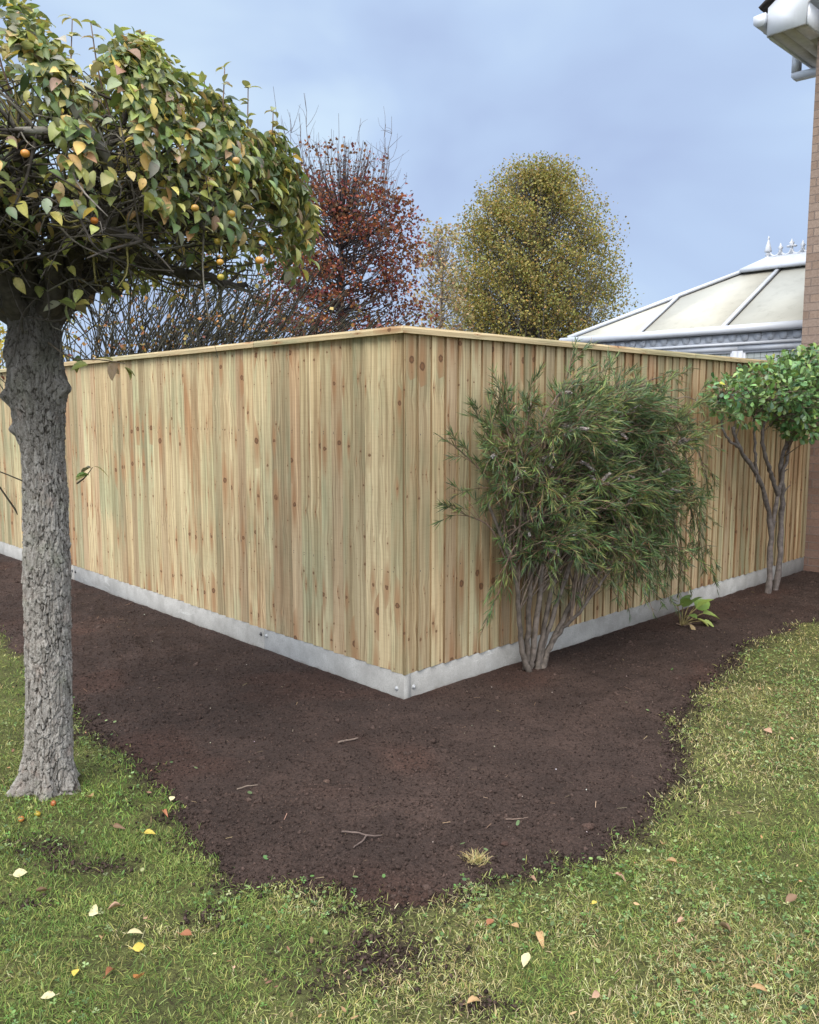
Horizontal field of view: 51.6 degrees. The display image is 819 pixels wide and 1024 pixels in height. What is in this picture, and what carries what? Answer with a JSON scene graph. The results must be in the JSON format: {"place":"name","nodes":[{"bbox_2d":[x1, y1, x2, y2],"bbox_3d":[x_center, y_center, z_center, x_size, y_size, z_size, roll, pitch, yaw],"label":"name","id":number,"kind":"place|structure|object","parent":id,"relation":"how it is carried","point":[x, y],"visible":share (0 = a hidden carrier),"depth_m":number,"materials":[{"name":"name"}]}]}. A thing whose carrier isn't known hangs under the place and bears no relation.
{"place":"outdoors","nodes":[
{"label":"outdoors","id":0,"kind":"place"},
{"bbox_2d":[0,0,815,368],"label":"sky","id":1,"kind":"structure","parent":0,"point":[690,119],"materials":[{"name":"blue"}]},
{"bbox_2d":[0,618,818,1023],"bbox_3d":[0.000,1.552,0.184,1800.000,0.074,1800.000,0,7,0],"label":"lawn","id":2,"kind":"structure","parent":0,"point":[722,807],"depth_m":2.61,"materials":[{"name":"green plant"}]},
{"bbox_2d":[9,868,26,876],"bbox_3d":[-1.298,1.194,2.804,0.056,0.018,0.025,0,7,0],"label":"fallen leaf","id":3,"kind":"object","parent":2,"relation":"on","point":[18,872],"visible":1,"depth_m":2.81,"materials":[{"name":"beige plant"}]},
{"bbox_2d":[0,312,82,368],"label":"yellow bush","id":4,"kind":"object","parent":2,"relation":"on","point":[2,341],"visible":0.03,"depth_m":10.13,"materials":[{"name":"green plant"}]},
{"bbox_2d":[36,886,51,891],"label":"fallen leaf","id":5,"kind":"object","parent":2,"relation":"on","point":[40,889],"visible":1,"depth_m":2.69,"materials":[{"name":"brown plant"}]},
{"bbox_2d":[41,991,59,998],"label":"fallen leaf","id":6,"kind":"object","parent":2,"relation":"on","point":[50,994],"visible":1,"depth_m":2.21,"materials":[{"name":"beige plant"}]},
{"bbox_2d":[71,966,78,975],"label":"fallen leaf","id":7,"kind":"object","parent":2,"relation":"on","point":[75,971],"visible":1,"depth_m":2.31,"materials":[{"name":"yellow plant"}]},
{"bbox_2d":[89,904,100,915],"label":"fallen leaf","id":8,"kind":"object","parent":2,"relation":"on","point":[93,911],"visible":1,"depth_m":2.58,"materials":[{"name":"beige plant"}]},
{"bbox_2d":[103,967,114,977],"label":"fallen leaf","id":9,"kind":"object","parent":2,"relation":"on","point":[108,969],"visible":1,"depth_m":2.31,"materials":[{"name":"brown plant"}]},
{"bbox_2d":[108,901,123,909],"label":"fallen leaf","id":10,"kind":"object","parent":2,"relation":"on","point":[114,904],"visible":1,"depth_m":2.61,"materials":[{"name":"brown plant"}]},
{"bbox_2d":[112,823,124,828],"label":"fallen leaf","id":11,"kind":"object","parent":2,"relation":"on","point":[116,825],"visible":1,"depth_m":3.13,"materials":[{"name":"brown plant"}]},
{"bbox_2d":[122,928,142,933],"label":"fallen leaf","id":12,"kind":"object","parent":2,"relation":"on","point":[134,930],"visible":1,"depth_m":2.47,"materials":[{"name":"beige plant"}]},
{"bbox_2d":[129,942,144,951],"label":"fallen leaf","id":13,"kind":"object","parent":2,"relation":"on","point":[138,946],"visible":1,"depth_m":2.41,"materials":[{"name":"yellow plant"}]},
{"bbox_2d":[133,973,143,978],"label":"fallen leaf","id":14,"kind":"object","parent":2,"relation":"on","point":[136,976],"visible":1,"depth_m":2.27,"materials":[{"name":"orange plant"}]},
{"bbox_2d":[141,829,154,833],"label":"fallen leaf","id":15,"kind":"object","parent":2,"relation":"on","point":[148,831],"visible":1,"depth_m":3.09,"materials":[{"name":"yellow plant"}]},
{"bbox_2d":[0,0,324,801],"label":"apple tree","id":16,"kind":"object","parent":2,"relation":"on","point":[116,214],"visible":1,"depth_m":3.05,"materials":[{"name":"green plant"}]},
{"bbox_2d":[177,929,191,935],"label":"fallen leaf","id":17,"kind":"object","parent":2,"relation":"on","point":[186,932],"visible":1,"depth_m":2.46,"materials":[{"name":"orange plant"}]},
{"bbox_2d":[0,325,409,698],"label":"wooden fence","id":18,"kind":"object","parent":2,"relation":"on","point":[251,493],"visible":0.84,"depth_m":5.39,"materials":[{"name":"wood"}]},
{"bbox_2d":[0,238,421,514],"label":"twiggy shrub","id":19,"kind":"object","parent":2,"relation":"on","point":[161,341],"visible":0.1,"depth_m":8.63,"materials":[{"name":"brown plant"}]},
{"bbox_2d":[243,87,441,336],"bbox_3d":[-0.968,-2.922,12.749,3.090,6.478,3.123,0,7,0],"label":"red tree","id":20,"kind":"object","parent":2,"relation":"on","point":[341,214],"visible":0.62,"depth_m":12.36,"materials":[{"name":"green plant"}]},
{"bbox_2d":[0,554,818,1021],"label":"soil bed","id":21,"kind":"object","parent":2,"relation":"on","point":[490,714],"visible":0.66,"depth_m":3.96,"materials":[{"name":"brown soil"}]},
{"bbox_2d":[337,737,357,743],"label":"twig","id":22,"kind":"object","parent":21,"relation":"on","point":[340,741],"visible":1,"depth_m":3.91,"materials":[{"name":"wood"}]},
{"bbox_2d":[341,830,381,847],"bbox_3d":[-0.172,1.163,3.000,0.146,0.019,0.116,0,7,0],"label":"twig","id":23,"kind":"object","parent":21,"relation":"on","point":[343,831],"visible":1,"depth_m":3.04,"materials":[{"name":"wood"}]},
{"bbox_2d":[5,569,779,903],"bbox_3d":[-0.245,0.872,5.565,8.452,0.072,5.854,0,7,0],"label":"soil debris","id":24,"kind":"object","parent":21,"relation":"on","point":[475,697],"visible":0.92,"depth_m":3.92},
{"bbox_2d":[458,848,492,867],"bbox_3d":[0.222,1.175,2.893,0.121,0.064,0.127,-6,9,-39],"label":"straw tuft","id":25,"kind":"object","parent":21,"relation":"on","point":[478,859],"visible":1,"depth_m":2.89,"materials":[{"name":"beige plant"}]},
{"bbox_2d":[501,841,508,845],"bbox_3d":[0.339,1.183,3.022,0.030,0.015,0.025,0,7,0],"label":"stone","id":26,"kind":"object","parent":21,"relation":"on","point":[504,843],"visible":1,"depth_m":3.02,"materials":[{"name":"stone"}]},
{"bbox_2d":[505,817,527,819],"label":"twig","id":27,"kind":"object","parent":21,"relation":"on","point":[514,818],"visible":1,"depth_m":3.18,"materials":[{"name":"wood"}]},
{"bbox_2d":[428,336,745,671],"bbox_3d":[1.271,-0.040,5.094,2.797,2.048,0.864,-6,9,-42],"label":"bottlebrush shrub","id":28,"kind":"object","parent":21,"relation":"on","point":[598,472],"visible":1,"depth_m":4.84,"materials":[{"name":"green plant"}]},
{"bbox_2d":[582,823,594,829],"bbox_3d":[0.664,1.166,3.144,0.047,0.026,0.040,2,7,18],"label":"stone","id":29,"kind":"object","parent":21,"relation":"on","point":[590,826],"visible":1,"depth_m":3.13,"materials":[{"name":"stone"}]},
{"bbox_2d":[402,325,810,696],"bbox_3d":[1.866,-0.097,6.211,5.348,2.126,0.085,-6,9,-44],"label":"wooden fence","id":30,"kind":"object","parent":21,"relation":"on","point":[452,571],"visible":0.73,"depth_m":4.94,"materials":[{"name":"wood"}]},
{"bbox_2d":[672,595,718,629],"bbox_3d":[2.038,0.717,6.040,0.488,0.261,0.197,-6,9,-42],"label":"hydrangea plant","id":31,"kind":"object","parent":21,"relation":"on","point":[703,605],"visible":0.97,"depth_m":6.08,"materials":[{"name":"green plant"}]},
{"bbox_2d":[699,342,818,593],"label":"evergreen shrub","id":32,"kind":"object","parent":21,"relation":"on","point":[800,379],"visible":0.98,"depth_m":6.46,"materials":[{"name":"green plant"}]},
{"bbox_2d":[0,636,818,1023],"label":"clover","id":33,"kind":"object","parent":2,"relation":"on","point":[520,944],"visible":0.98,"depth_m":2.65,"materials":[{"name":"green plant"}]},
{"bbox_2d":[7,628,818,1021],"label":"leaf litter","id":34,"kind":"object","parent":2,"relation":"on","point":[409,968],"visible":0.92,"depth_m":2.54,"materials":[{"name":"brown plant"}]},
{"bbox_2d":[404,217,482,331],"bbox_3d":[0.762,-3.616,19.717,2.064,6.209,2.128,0,7,0],"label":"pale tree","id":35,"kind":"object","parent":2,"relation":"on","point":[440,262],"visible":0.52,"depth_m":19.38,"materials":[{"name":"green plant"}]},
{"bbox_2d":[463,995,479,1004],"bbox_3d":[0.168,1.279,2.208,0.060,0.028,0.018,-5,8,-34],"label":"fallen leaf","id":36,"kind":"object","parent":2,"relation":"on","point":[472,998],"visible":1,"depth_m":2.21,"materials":[{"name":"orange plant"}]},
{"bbox_2d":[485,918,493,925],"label":"fallen leaf","id":37,"kind":"object","parent":2,"relation":"on","point":[489,921],"visible":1,"depth_m":2.55,"materials":[{"name":"orange plant"}]},
{"bbox_2d":[508,922,518,927],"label":"fallen leaf","id":38,"kind":"object","parent":2,"relation":"on","point":[516,924],"visible":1,"depth_m":2.52,"materials":[{"name":"beige plant"}]},
{"bbox_2d":[521,952,530,968],"bbox_3d":[0.323,1.248,2.354,0.028,0.022,0.048,0,7,0],"label":"fallen leaf","id":39,"kind":"object","parent":2,"relation":"on","point":[525,958],"visible":1,"depth_m":2.36,"materials":[{"name":"beige plant"}]},
{"bbox_2d":[428,150,643,339],"bbox_3d":[3.982,-6.272,27.482,6.814,10.055,6.940,0,7,0],"label":"lime tree","id":40,"kind":"object","parent":2,"relation":"on","point":[534,298],"visible":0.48,"depth_m":25.93,"materials":[{"name":"green plant"}]},
{"bbox_2d":[536,929,543,947],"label":"fallen leaf","id":41,"kind":"object","parent":2,"relation":"on","point":[539,935],"visible":1,"depth_m":2.48,"materials":[{"name":"beige plant"}]},
{"bbox_2d":[589,990,599,998],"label":"fallen leaf","id":42,"kind":"object","parent":2,"relation":"on","point":[595,994],"visible":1,"depth_m":2.22,"materials":[{"name":"plant"}]},
{"bbox_2d":[610,872,625,880],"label":"fallen leaf","id":43,"kind":"object","parent":2,"relation":"on","point":[619,874],"visible":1,"depth_m":2.80,"materials":[{"name":"beige plant"}]},
{"bbox_2d":[666,857,680,862],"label":"fallen leaf","id":44,"kind":"object","parent":2,"relation":"on","point":[671,859],"visible":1,"depth_m":2.88,"materials":[{"name":"beige plant"}]},
{"bbox_2d":[559,236,805,360],"bbox_3d":[4.299,-1.628,10.998,3.180,3.716,3.470,-6,9,-44],"label":"conservatory","id":45,"kind":"object","parent":2,"relation":"on","point":[753,310],"visible":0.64,"depth_m":10.06,"materials":[{"name":"white plastic"}]},
{"bbox_2d":[677,345,737,356],"bbox_3d":[3.430,-1.092,9.847,0.055,1.623,0.737,-6,9,-44],"label":"window","id":46,"kind":"structure","parent":45,"relation":"in","point":[729,351],"depth_m":9.67,"materials":[{"name":"white plastic"}]},
{"bbox_2d":[737,342,800,360],"bbox_3d":[3.942,-1.029,9.318,0.055,1.623,0.735,-6,9,-44],"label":"window","id":47,"kind":"structure","parent":45,"relation":"in","point":[753,351],"depth_m":9.28,"materials":[{"name":"white plastic"}]},
{"bbox_2d":[718,922,730,932],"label":"fallen leaf","id":48,"kind":"object","parent":2,"relation":"on","point":[725,925],"visible":1,"depth_m":2.52,"materials":[{"name":"brown plant"}]},
{"bbox_2d":[745,983,767,991],"bbox_3d":[0.922,1.262,2.241,0.059,0.026,0.019,1,7,11],"label":"fallen leaf","id":49,"kind":"object","parent":2,"relation":"on","point":[759,986],"visible":1,"depth_m":2.25,"materials":[{"name":"orange plant"}]},
{"bbox_2d":[753,0,818,571],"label":"brick house","id":50,"kind":"structure","parent":2,"relation":"on","point":[790,27],"depth_m":7.85,"materials":[{"name":"brown brick"}]},
{"bbox_2d":[786,893,796,902],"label":"fallen leaf","id":51,"kind":"object","parent":2,"relation":"on","point":[791,897],"visible":1,"depth_m":2.65,"materials":[{"name":"brown plant"}]}
]}

